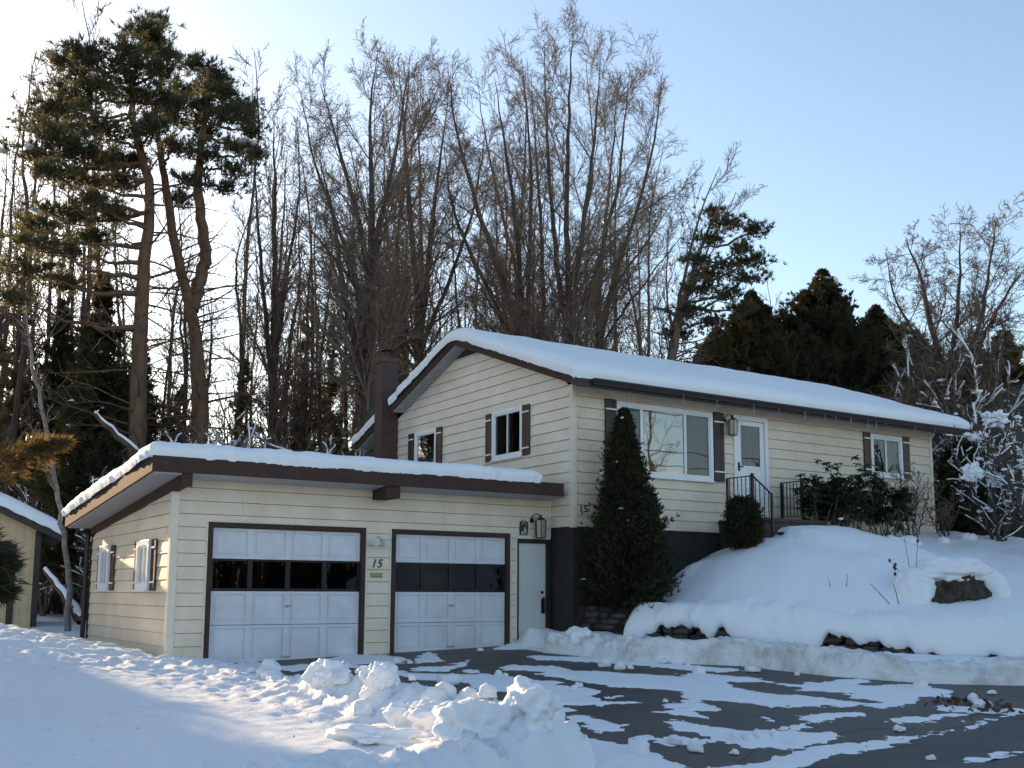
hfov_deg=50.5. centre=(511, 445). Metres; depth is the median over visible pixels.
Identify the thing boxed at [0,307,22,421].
spruce tree
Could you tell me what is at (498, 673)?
snow lump
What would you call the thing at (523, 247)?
forest tree
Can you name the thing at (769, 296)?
forest tree
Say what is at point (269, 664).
snow lump
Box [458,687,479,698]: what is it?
snow lump
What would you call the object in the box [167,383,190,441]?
cedar tree
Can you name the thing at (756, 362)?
cedar tree
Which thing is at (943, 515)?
bare shrub
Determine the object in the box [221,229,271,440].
forest tree
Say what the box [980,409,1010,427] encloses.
snow pillow
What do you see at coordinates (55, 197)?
forest tree
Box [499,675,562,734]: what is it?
snow heap
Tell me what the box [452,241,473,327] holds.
forest tree
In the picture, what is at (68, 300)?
forest tree
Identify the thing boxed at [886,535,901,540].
snow mound
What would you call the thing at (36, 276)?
forest tree
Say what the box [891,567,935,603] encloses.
snow mound
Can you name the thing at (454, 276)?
forest tree
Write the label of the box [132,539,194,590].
window
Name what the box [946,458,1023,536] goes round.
arborvitae
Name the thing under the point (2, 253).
forest tree
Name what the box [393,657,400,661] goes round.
snow lump
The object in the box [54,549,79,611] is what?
thicket bush
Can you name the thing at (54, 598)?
thicket bush
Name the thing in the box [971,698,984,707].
snow lump
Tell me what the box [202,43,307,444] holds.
forest tree
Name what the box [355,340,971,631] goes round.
house
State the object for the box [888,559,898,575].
dry stalk
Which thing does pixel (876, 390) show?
cedar tree
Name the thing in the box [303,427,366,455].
thicket bush
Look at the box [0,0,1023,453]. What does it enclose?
sky
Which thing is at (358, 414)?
forest tree
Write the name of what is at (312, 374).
forest tree
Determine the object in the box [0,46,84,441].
forest tree
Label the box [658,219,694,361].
forest tree
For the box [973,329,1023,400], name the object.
cedar tree
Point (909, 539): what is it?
snow mound
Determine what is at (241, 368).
forest tree
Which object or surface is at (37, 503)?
thicket bush
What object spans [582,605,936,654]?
stone retaining wall
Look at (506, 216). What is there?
forest tree
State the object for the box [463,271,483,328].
forest tree
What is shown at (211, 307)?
forest tree
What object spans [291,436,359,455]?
thicket bush
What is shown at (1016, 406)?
thicket bush
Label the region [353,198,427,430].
forest tree
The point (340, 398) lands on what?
forest tree
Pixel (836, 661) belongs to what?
plowed berm
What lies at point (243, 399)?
cedar tree
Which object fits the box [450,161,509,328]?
forest tree
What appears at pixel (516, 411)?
window
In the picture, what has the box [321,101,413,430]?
forest tree
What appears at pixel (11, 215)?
forest tree
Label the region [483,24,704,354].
bare tree
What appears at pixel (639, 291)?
forest tree
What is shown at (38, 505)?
thicket bush
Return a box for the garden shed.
[0,506,60,627]
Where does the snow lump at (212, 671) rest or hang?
on the snow ground
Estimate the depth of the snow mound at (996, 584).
17.63 m
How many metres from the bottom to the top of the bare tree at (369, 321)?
19.984 m
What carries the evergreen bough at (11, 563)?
attached to the evergreen bough at (10, 589)
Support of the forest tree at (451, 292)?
on the snow ground
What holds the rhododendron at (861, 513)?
on the snow terrace
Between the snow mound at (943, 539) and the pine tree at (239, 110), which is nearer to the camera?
the snow mound at (943, 539)
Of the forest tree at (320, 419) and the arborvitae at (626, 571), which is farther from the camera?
the forest tree at (320, 419)
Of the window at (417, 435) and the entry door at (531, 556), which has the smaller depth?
the entry door at (531, 556)
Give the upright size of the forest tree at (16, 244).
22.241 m
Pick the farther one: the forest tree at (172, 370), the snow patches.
the forest tree at (172, 370)
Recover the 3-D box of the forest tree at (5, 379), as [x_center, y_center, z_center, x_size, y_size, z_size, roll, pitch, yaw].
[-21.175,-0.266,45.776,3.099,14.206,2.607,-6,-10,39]
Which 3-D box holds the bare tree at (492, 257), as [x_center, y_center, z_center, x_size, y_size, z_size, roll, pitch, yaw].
[-0.358,-4.526,35.967,6.456,20.440,7.746,5,-9,-33]
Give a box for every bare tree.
[227,81,321,448]
[268,16,468,456]
[298,43,513,417]
[408,25,606,343]
[425,25,680,352]
[470,0,680,351]
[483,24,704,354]
[613,141,767,364]
[849,191,1023,530]
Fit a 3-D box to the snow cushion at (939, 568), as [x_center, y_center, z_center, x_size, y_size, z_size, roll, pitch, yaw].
[7.340,2.088,18.039,1.336,0.505,1.006,1,-8,-4]
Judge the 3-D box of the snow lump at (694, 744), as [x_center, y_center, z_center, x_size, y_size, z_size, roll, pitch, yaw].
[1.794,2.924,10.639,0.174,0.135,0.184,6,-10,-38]
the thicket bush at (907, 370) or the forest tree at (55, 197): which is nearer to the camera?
the thicket bush at (907, 370)
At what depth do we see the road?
10.56 m
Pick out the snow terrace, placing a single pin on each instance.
(777, 588)
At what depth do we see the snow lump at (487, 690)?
10.85 m
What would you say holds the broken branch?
attached to the thicket bush at (81, 529)
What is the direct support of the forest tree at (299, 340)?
on the snow ground
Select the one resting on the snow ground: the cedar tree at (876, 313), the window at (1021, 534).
the cedar tree at (876, 313)
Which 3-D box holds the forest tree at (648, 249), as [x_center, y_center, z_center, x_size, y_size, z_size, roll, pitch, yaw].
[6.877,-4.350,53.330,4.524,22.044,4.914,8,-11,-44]
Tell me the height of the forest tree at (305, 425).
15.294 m
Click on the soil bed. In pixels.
(580, 617)
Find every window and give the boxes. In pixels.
[95,545,110,590]
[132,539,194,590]
[414,428,463,462]
[490,405,553,468]
[589,401,715,482]
[844,433,904,479]
[1015,515,1023,537]
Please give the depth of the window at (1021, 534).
30.36 m
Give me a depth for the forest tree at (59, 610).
38.41 m
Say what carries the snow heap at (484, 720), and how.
on the snow ground
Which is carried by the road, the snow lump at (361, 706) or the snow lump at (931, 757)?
the snow lump at (931, 757)
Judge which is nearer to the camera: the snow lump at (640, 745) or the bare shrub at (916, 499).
the snow lump at (640, 745)
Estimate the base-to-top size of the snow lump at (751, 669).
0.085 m
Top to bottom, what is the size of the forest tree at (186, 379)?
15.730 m
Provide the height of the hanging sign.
0.288 m
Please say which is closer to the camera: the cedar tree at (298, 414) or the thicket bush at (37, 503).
the thicket bush at (37, 503)
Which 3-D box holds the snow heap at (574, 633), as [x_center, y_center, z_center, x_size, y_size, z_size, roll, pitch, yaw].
[1.179,3.391,18.706,0.541,0.580,0.413,5,-9,-33]
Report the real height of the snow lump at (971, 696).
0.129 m
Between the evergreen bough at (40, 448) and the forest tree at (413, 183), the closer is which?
the evergreen bough at (40, 448)
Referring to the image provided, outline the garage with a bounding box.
[65,455,563,662]
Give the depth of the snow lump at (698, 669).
16.14 m
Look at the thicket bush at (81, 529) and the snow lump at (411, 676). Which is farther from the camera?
the thicket bush at (81, 529)
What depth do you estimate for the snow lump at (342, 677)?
12.07 m
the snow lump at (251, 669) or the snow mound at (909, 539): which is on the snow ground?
the snow lump at (251, 669)
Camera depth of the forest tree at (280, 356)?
39.95 m
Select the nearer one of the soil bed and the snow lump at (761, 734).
the snow lump at (761, 734)
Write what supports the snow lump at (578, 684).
on the driveway
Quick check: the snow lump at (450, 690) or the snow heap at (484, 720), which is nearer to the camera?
the snow heap at (484, 720)
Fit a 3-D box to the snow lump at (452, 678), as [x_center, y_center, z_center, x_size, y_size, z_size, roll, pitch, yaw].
[-0.861,3.190,14.883,0.371,0.169,0.266,-7,-11,43]
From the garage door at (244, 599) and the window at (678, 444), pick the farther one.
the window at (678, 444)
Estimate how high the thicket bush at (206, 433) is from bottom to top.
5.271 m
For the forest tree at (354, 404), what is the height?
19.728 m
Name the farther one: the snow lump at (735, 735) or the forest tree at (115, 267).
the forest tree at (115, 267)
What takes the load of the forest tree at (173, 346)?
on the snow ground
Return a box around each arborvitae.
[573,407,684,613]
[642,482,679,600]
[933,439,1002,535]
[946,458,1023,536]
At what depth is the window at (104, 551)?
19.93 m
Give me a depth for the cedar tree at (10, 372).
37.72 m
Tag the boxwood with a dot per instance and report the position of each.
(743, 524)
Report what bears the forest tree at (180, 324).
on the snow ground
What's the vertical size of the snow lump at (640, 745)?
0.198 m
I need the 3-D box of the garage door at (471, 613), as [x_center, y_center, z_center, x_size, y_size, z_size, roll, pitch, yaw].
[-1.086,2.605,19.212,2.252,2.018,0.081,5,-9,-33]
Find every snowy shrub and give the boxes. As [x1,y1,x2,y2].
[916,390,1023,533]
[935,411,1023,541]
[955,401,1023,529]
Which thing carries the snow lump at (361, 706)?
on the snow ground
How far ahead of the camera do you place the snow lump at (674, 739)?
10.93 m
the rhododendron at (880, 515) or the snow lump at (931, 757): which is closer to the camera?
the snow lump at (931, 757)
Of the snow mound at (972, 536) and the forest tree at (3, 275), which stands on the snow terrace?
the snow mound at (972, 536)
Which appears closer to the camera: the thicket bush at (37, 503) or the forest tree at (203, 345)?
the thicket bush at (37, 503)
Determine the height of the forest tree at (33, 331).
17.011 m
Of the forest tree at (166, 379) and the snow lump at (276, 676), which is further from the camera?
the forest tree at (166, 379)
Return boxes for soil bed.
[575,600,666,636]
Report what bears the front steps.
on the snow terrace
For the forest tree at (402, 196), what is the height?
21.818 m
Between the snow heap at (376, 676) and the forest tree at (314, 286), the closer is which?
the snow heap at (376, 676)
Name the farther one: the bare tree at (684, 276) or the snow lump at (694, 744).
the bare tree at (684, 276)
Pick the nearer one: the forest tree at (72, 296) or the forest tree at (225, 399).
the forest tree at (72, 296)
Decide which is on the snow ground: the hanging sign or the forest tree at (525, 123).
the forest tree at (525, 123)
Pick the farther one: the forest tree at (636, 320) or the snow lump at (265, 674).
the forest tree at (636, 320)
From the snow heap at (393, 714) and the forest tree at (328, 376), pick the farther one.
the forest tree at (328, 376)
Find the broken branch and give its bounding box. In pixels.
[94,413,137,454]
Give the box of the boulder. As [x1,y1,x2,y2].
[931,575,991,603]
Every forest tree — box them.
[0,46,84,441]
[0,49,86,496]
[0,68,88,448]
[0,89,55,432]
[0,134,46,439]
[0,143,45,492]
[0,148,92,427]
[0,180,31,432]
[0,189,24,403]
[0,204,19,436]
[0,276,34,489]
[2,135,118,383]
[3,0,135,445]
[3,180,59,437]
[3,257,49,447]
[30,197,81,610]
[32,162,124,613]
[74,135,154,603]
[77,191,156,411]
[98,168,152,364]
[98,213,159,436]
[148,167,226,436]
[148,259,187,435]
[149,209,223,415]
[152,224,213,442]
[155,301,208,432]
[156,244,208,440]
[160,328,179,404]
[166,272,223,442]
[183,275,234,439]
[189,260,228,426]
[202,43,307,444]
[204,182,263,446]
[209,291,260,444]
[216,366,233,441]
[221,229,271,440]
[226,121,306,447]
[231,342,263,444]
[233,130,341,449]
[234,204,309,448]
[235,209,306,449]
[241,119,342,451]
[252,164,313,446]
[262,212,316,440]
[279,244,344,452]
[282,167,342,443]
[283,218,357,455]
[285,204,355,452]
[290,291,311,429]
[293,311,316,440]
[297,244,347,448]
[309,349,351,446]
[313,217,360,455]
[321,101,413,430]
[322,158,377,455]
[323,281,352,450]
[333,358,351,438]
[335,207,376,453]
[340,283,360,453]
[341,160,416,449]
[341,278,388,455]
[344,33,442,429]
[349,260,380,455]
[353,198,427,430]
[356,180,429,411]
[357,78,460,384]
[392,173,427,374]
[426,164,472,334]
[428,235,460,343]
[437,268,477,329]
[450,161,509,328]
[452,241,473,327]
[457,130,528,332]
[459,272,490,329]
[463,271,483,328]
[470,199,509,329]
[495,56,560,311]
[498,202,533,330]
[512,137,565,321]
[569,199,635,352]
[591,150,670,356]
[591,158,646,351]
[618,144,688,356]
[619,205,684,360]
[624,187,657,357]
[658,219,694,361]
[758,270,790,315]
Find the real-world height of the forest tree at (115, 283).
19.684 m
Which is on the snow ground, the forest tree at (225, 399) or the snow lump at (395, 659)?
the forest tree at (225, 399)
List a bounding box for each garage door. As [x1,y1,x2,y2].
[208,527,359,662]
[394,534,504,652]
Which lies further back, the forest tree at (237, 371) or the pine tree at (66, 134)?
the forest tree at (237, 371)
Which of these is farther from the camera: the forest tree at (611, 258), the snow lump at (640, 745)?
the forest tree at (611, 258)
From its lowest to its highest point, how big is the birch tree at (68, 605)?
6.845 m
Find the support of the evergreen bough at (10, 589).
on the snow ground
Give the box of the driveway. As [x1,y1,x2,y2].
[234,646,1023,767]
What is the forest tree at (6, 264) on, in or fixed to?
on the snow ground
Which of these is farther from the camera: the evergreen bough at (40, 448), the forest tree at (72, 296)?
the forest tree at (72, 296)
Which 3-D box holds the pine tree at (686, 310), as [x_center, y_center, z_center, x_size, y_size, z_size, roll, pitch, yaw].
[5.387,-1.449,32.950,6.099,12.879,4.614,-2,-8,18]
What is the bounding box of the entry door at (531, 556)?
[519,543,544,634]
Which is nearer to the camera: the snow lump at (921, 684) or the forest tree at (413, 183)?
the snow lump at (921, 684)
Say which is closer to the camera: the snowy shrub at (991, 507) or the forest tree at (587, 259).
the snowy shrub at (991, 507)
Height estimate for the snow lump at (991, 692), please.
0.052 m
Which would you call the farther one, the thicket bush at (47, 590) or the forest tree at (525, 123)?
the forest tree at (525, 123)
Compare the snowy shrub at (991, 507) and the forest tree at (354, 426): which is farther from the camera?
the forest tree at (354, 426)
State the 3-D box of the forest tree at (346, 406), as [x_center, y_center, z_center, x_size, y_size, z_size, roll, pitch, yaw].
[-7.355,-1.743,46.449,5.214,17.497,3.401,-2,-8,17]
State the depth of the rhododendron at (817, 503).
22.01 m
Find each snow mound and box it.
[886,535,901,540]
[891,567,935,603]
[899,535,921,544]
[937,536,949,542]
[960,533,977,539]
[979,568,1010,596]
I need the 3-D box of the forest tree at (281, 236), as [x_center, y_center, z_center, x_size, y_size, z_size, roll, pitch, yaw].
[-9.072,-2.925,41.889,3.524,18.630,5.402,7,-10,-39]
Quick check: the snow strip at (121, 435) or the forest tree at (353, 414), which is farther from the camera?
the forest tree at (353, 414)
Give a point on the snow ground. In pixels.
(184, 716)
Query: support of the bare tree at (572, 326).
on the snow ground
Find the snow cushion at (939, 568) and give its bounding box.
[910,556,992,581]
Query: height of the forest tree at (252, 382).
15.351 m
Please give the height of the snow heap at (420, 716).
0.426 m
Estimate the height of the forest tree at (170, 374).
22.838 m
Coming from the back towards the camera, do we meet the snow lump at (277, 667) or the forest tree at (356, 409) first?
the forest tree at (356, 409)
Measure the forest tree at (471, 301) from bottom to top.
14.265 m
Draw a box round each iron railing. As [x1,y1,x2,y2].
[726,473,773,536]
[780,478,804,519]
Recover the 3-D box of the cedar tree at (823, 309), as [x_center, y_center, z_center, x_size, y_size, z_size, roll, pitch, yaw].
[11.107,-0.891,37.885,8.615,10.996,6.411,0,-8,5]
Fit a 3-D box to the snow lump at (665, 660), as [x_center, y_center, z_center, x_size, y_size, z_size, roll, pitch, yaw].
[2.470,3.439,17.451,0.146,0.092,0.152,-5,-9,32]
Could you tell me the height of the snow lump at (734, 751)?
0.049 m
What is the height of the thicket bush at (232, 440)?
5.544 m
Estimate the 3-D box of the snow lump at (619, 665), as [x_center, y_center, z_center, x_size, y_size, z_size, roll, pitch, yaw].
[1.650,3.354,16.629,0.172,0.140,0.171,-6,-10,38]
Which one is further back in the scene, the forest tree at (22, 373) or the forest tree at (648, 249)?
the forest tree at (648, 249)
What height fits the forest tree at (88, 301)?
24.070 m
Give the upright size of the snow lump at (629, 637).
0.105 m
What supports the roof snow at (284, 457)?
on the garage
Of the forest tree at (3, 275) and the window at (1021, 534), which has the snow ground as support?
the forest tree at (3, 275)
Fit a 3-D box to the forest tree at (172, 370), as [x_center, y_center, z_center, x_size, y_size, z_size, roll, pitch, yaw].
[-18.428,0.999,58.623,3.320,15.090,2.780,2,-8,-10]
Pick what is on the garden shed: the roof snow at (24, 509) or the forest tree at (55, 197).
the roof snow at (24, 509)
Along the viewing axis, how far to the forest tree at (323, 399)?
54.40 m
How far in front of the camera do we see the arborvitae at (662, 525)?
19.87 m
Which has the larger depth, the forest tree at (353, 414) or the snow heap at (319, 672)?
the forest tree at (353, 414)
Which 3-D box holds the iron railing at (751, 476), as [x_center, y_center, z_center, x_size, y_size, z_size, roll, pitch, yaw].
[4.648,1.171,21.279,0.050,1.260,1.230,5,-9,-33]
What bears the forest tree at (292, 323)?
on the snow ground
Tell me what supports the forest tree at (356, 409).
on the snow ground
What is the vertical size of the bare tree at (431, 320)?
19.997 m
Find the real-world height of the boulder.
0.886 m
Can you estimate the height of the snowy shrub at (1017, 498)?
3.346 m
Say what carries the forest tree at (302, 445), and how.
on the snow ground
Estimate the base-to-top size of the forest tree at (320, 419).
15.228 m
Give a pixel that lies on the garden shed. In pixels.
(31, 535)
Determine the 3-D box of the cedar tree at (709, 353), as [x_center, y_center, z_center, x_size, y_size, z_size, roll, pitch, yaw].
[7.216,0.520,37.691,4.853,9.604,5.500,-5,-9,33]
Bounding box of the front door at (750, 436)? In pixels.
[726,420,765,517]
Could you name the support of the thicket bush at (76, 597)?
on the snow ground
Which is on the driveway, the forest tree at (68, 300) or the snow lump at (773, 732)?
the snow lump at (773, 732)
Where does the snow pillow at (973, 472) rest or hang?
on the snowy shrub at (1017, 498)
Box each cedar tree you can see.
[0,261,44,502]
[0,298,83,613]
[6,274,158,616]
[48,338,188,547]
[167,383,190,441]
[225,359,267,448]
[280,308,329,451]
[315,324,355,455]
[681,290,868,392]
[684,327,738,366]
[723,268,945,398]
[811,344,919,406]
[818,303,936,402]
[885,320,980,398]
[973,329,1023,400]
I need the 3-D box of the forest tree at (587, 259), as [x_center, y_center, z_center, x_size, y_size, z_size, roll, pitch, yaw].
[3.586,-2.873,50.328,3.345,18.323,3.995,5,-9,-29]
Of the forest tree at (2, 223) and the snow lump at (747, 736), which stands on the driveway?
the snow lump at (747, 736)
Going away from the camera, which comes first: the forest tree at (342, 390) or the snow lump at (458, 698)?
the snow lump at (458, 698)
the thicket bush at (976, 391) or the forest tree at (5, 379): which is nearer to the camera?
the thicket bush at (976, 391)
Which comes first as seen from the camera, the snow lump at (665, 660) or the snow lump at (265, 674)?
the snow lump at (265, 674)
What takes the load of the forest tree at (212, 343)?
on the snow ground
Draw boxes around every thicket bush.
[7,494,56,547]
[8,470,72,613]
[16,484,77,615]
[29,494,57,611]
[42,514,80,604]
[45,455,124,597]
[50,590,60,613]
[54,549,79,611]
[60,537,93,599]
[156,419,268,448]
[183,429,262,446]
[188,405,290,449]
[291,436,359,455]
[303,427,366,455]
[883,336,984,531]
[902,319,1023,491]
[914,353,1023,528]
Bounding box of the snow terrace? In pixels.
[623,525,1023,656]
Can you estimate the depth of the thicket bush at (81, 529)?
26.05 m
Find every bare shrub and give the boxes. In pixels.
[870,452,940,537]
[920,480,960,536]
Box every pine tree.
[0,3,244,549]
[105,45,282,469]
[612,196,787,367]
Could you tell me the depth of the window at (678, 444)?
21.87 m
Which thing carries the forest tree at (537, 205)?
on the snow ground
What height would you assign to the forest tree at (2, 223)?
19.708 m
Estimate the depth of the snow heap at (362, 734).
9.54 m
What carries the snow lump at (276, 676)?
on the snow ground
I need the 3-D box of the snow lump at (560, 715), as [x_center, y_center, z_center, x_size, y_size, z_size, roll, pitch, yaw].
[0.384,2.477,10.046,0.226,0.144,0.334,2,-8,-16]
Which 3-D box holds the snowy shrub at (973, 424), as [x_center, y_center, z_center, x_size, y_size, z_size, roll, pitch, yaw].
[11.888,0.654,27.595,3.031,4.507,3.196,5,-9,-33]
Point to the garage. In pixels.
(232, 562)
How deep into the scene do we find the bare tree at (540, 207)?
41.55 m
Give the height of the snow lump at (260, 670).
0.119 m
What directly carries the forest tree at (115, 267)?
on the snow ground
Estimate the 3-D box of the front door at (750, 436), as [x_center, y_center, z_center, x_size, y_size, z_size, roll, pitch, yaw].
[4.881,0.556,22.628,0.800,2.120,0.375,5,-9,-33]
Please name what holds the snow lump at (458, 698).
on the snow ground
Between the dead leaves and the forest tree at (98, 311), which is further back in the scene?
the forest tree at (98, 311)
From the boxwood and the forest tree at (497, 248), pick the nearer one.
the boxwood
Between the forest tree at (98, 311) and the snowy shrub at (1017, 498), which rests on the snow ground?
the forest tree at (98, 311)
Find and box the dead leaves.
[924,693,1022,712]
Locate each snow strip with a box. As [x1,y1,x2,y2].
[43,567,80,620]
[94,411,139,450]
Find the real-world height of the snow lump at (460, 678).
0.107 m
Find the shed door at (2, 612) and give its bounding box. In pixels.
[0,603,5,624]
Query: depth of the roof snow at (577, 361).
22.82 m
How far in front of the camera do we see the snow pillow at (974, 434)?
24.00 m
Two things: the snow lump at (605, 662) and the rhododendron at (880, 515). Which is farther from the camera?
the rhododendron at (880, 515)
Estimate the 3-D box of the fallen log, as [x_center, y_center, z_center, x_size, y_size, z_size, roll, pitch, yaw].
[-9.273,3.113,22.442,1.348,1.141,0.230,-4,-9,30]
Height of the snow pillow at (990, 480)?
0.272 m
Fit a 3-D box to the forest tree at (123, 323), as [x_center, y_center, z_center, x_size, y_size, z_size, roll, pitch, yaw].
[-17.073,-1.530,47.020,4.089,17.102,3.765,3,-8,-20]
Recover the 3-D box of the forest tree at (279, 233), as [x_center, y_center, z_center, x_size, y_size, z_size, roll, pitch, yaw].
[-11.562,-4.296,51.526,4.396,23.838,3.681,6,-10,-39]
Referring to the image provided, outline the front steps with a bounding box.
[718,517,824,549]
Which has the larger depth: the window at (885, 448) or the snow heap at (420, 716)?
the window at (885, 448)
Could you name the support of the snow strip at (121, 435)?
attached to the broken branch
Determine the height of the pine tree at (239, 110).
17.083 m
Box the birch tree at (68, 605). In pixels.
[16,301,73,630]
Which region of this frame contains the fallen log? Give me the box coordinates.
[43,570,80,624]
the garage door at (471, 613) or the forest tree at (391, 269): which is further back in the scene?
the forest tree at (391, 269)
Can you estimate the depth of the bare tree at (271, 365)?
36.98 m
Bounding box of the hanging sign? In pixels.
[520,519,527,534]
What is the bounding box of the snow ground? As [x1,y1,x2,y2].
[0,610,1023,767]
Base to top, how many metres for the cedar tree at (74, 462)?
9.438 m
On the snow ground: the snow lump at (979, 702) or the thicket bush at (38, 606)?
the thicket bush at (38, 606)
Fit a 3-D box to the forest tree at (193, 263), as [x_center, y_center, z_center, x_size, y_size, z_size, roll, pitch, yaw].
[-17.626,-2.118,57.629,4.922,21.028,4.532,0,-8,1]
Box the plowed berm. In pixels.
[543,632,1023,685]
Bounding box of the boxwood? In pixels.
[719,493,766,550]
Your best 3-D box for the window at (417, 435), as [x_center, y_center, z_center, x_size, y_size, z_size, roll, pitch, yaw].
[-1.734,0.165,25.027,0.695,1.250,1.380,5,-9,-33]
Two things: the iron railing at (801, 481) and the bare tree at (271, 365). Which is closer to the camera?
the iron railing at (801, 481)
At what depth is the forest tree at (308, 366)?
57.28 m
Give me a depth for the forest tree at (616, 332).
49.23 m
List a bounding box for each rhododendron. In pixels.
[792,473,862,526]
[795,455,913,535]
[860,474,917,535]
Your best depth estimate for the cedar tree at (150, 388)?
34.36 m
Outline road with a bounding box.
[796,712,1023,767]
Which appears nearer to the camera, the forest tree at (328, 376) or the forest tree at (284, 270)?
the forest tree at (284, 270)
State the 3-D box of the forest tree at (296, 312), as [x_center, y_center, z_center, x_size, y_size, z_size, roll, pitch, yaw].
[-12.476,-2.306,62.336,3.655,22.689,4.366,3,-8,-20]
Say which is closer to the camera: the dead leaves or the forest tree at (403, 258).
the dead leaves
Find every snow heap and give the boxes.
[301,658,350,689]
[325,723,427,745]
[358,661,401,698]
[382,699,426,727]
[404,700,442,737]
[432,697,515,744]
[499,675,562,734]
[565,626,591,643]
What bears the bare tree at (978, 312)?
on the snow ground
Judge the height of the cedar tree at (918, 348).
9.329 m
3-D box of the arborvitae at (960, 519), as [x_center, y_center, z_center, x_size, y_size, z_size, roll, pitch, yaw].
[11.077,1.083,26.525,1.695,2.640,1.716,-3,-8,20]
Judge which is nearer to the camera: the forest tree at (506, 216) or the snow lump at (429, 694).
the snow lump at (429, 694)
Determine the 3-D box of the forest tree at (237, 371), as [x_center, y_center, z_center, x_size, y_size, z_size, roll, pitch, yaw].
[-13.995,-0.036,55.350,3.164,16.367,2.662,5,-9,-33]
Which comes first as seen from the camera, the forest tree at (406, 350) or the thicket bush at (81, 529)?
the thicket bush at (81, 529)
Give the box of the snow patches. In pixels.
[237,647,1023,767]
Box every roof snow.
[0,492,61,535]
[61,441,542,515]
[351,328,969,443]
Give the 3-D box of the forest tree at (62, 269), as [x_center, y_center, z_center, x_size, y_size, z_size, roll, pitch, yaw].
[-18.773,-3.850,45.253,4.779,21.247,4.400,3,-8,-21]
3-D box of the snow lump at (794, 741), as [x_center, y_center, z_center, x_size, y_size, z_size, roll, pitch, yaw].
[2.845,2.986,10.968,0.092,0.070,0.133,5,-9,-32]
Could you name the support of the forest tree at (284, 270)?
on the snow ground
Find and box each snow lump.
[205,667,219,674]
[248,666,255,671]
[256,666,266,675]
[261,659,278,669]
[261,670,276,678]
[266,674,281,680]
[272,664,281,670]
[294,674,301,678]
[332,670,351,683]
[349,699,373,715]
[354,666,363,673]
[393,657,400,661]
[408,674,415,680]
[420,687,446,701]
[435,681,456,699]
[437,673,459,685]
[453,695,466,701]
[455,674,462,681]
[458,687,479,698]
[477,683,496,697]
[495,670,502,675]
[555,710,565,721]
[575,682,582,686]
[598,657,610,666]
[614,660,625,669]
[624,635,633,640]
[628,736,649,755]
[661,657,669,662]
[666,734,682,744]
[687,738,703,752]
[692,665,705,673]
[729,730,741,741]
[729,749,738,753]
[741,733,754,739]
[744,666,758,671]
[752,728,769,738]
[769,729,778,736]
[787,738,798,745]
[893,725,905,731]
[913,679,927,689]
[925,754,935,759]
[967,693,977,702]
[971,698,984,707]
[987,690,996,693]
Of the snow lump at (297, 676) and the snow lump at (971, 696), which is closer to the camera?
the snow lump at (971, 696)
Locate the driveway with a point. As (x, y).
(640, 718)
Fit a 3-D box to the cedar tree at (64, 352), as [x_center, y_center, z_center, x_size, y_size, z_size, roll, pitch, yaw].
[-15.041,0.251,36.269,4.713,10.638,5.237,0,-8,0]
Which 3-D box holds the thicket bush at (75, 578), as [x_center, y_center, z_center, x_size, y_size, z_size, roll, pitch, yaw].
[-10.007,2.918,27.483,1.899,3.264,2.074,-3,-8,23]
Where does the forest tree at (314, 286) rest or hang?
on the snow ground
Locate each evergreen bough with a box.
[0,430,76,486]
[0,524,30,580]
[0,573,34,609]
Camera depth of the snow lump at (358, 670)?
12.09 m
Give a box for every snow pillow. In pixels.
[960,461,983,481]
[963,431,987,441]
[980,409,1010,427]
[988,475,1004,487]
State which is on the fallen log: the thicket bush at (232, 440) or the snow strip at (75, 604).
the snow strip at (75, 604)
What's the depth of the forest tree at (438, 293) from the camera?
54.51 m
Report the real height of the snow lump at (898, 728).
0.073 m
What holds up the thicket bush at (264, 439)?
on the snow ground

